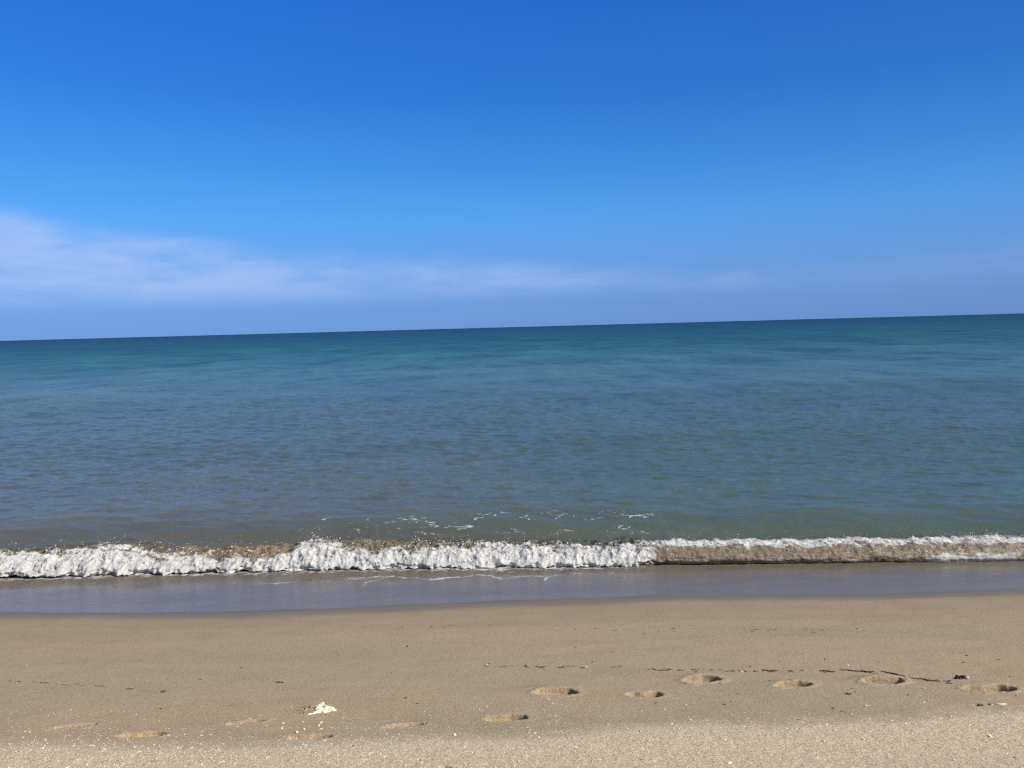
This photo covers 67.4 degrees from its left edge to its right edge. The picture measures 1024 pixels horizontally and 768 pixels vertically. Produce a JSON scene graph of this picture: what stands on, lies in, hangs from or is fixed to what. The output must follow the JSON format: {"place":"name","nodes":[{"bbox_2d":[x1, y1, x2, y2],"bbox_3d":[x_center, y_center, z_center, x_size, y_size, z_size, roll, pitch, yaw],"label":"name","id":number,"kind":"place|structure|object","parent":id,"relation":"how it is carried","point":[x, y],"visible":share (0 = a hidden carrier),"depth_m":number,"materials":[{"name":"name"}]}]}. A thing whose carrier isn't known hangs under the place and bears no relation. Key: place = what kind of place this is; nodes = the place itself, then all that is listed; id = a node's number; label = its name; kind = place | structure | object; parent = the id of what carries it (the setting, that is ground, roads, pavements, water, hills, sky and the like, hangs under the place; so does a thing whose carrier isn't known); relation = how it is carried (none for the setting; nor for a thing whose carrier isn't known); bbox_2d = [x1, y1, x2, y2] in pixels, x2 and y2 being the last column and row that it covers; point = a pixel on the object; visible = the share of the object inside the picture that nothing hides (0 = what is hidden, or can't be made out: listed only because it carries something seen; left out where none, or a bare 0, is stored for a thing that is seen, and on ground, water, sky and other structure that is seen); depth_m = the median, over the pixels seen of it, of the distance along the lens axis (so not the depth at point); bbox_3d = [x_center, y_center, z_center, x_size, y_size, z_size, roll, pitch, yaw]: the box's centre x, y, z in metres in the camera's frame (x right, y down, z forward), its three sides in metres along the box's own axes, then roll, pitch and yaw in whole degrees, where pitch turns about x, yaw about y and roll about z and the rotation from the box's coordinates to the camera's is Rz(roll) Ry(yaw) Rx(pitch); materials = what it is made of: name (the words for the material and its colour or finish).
{"place":"outdoors","nodes":[
{"label":"outdoors","id":0,"kind":"place"},
{"bbox_2d":[0,313,1023,558],"bbox_3d":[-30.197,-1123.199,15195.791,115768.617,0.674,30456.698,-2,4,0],"label":"sea","id":1,"kind":"structure","parent":0,"point":[880,427],"depth_m":21.49,"materials":[{"name":"liquid"}]},
{"bbox_2d":[0,532,1023,577],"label":"breaking wave","id":2,"kind":"object","parent":1,"relation":"on","point":[632,552],"visible":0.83,"depth_m":9.83,"materials":[{"name":"liquid"}]},
{"bbox_2d":[0,539,622,576],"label":"wave froth","id":3,"kind":"object","parent":2,"relation":"on","point":[104,554],"visible":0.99,"depth_m":9.99,"materials":[{"name":"liquid"}]},
{"bbox_2d":[12,520,1020,557],"bbox_3d":[0.057,2.030,10.069,40.039,0.459,1.123,-1,4,2],"label":"sea spray","id":4,"kind":"object","parent":2,"relation":"on","point":[490,549],"visible":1,"depth_m":10.16,"materials":[{"name":"liquid"}]},
{"bbox_2d":[0,590,1023,767],"bbox_3d":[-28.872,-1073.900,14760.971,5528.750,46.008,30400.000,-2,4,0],"label":"beach","id":5,"kind":"structure","parent":0,"point":[343,662],"depth_m":5.43,"materials":[{"name":"beige sand"}]},
{"bbox_2d":[307,702,335,714],"bbox_3d":[-1.261,2.128,5.004,0.180,0.034,0.171,-6,6,-45],"label":"shell scrap","id":6,"kind":"object","parent":5,"relation":"on","point":[319,708],"visible":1,"depth_m":5.00,"materials":[{"name":"white"}]},
{"bbox_2d":[0,561,1023,613],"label":"swash water","id":7,"kind":"structure","parent":5,"relation":"on","point":[242,591],"depth_m":8.80,"materials":[{"name":"grey liquid"}]},
{"bbox_2d":[0,677,1023,767],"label":"shell grit","id":8,"kind":"object","parent":5,"relation":"on","point":[523,740],"visible":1,"depth_m":4.37,"materials":[{"name":"white"}]},
{"bbox_2d":[955,675,966,678],"bbox_3d":[3.093,2.020,5.300,0.084,0.028,0.055,-2,4,0],"label":"seaweed clump","id":9,"kind":"object","parent":5,"relation":"on","point":[961,676],"visible":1,"depth_m":5.29,"materials":[{"name":"black plant"}]},
{"bbox_2d":[0,0,1023,340],"label":"sky","id":10,"kind":"structure","parent":0,"point":[168,167],"materials":[{"name":"blue"}]}
]}

